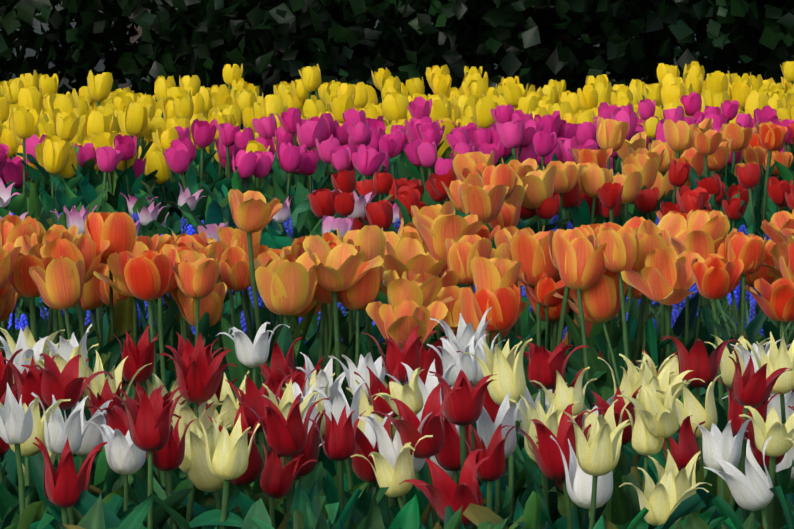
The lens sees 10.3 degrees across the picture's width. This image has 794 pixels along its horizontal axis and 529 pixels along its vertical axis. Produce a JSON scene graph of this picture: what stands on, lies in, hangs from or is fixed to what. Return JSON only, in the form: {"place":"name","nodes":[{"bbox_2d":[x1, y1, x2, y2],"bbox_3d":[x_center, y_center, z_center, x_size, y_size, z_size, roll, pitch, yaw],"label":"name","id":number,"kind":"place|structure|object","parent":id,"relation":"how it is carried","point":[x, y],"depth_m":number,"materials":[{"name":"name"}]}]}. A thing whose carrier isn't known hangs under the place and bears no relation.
{"place":"outdoors","nodes":[
{"label":"outdoors","id":0,"kind":"place"},
{"bbox_2d":[0,61,793,351],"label":"tulip","id":1,"kind":"object","parent":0,"point":[476,124],"depth_m":11.42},
{"bbox_2d":[0,2,793,370],"bbox_3d":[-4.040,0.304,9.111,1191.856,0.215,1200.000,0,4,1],"label":"ground","id":2,"kind":"structure","parent":0,"point":[100,66],"depth_m":29.19,"materials":[{"name":"soil"}]},
{"bbox_2d":[0,189,793,528],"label":"tulip","id":3,"kind":"object","parent":2,"relation":"on","point":[568,435],"depth_m":6.65,"materials":[{"name":"plant"}]},
{"bbox_2d":[0,0,793,129],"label":"hedge","id":4,"kind":"object","parent":2,"relation":"on","point":[403,40],"depth_m":17.01,"materials":[{"name":"plant"}]},
{"bbox_2d":[0,206,793,368],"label":"muscari","id":5,"kind":"object","parent":2,"relation":"on","point":[187,228],"depth_m":8.72,"materials":[{"name":"blue plant"}]}
]}

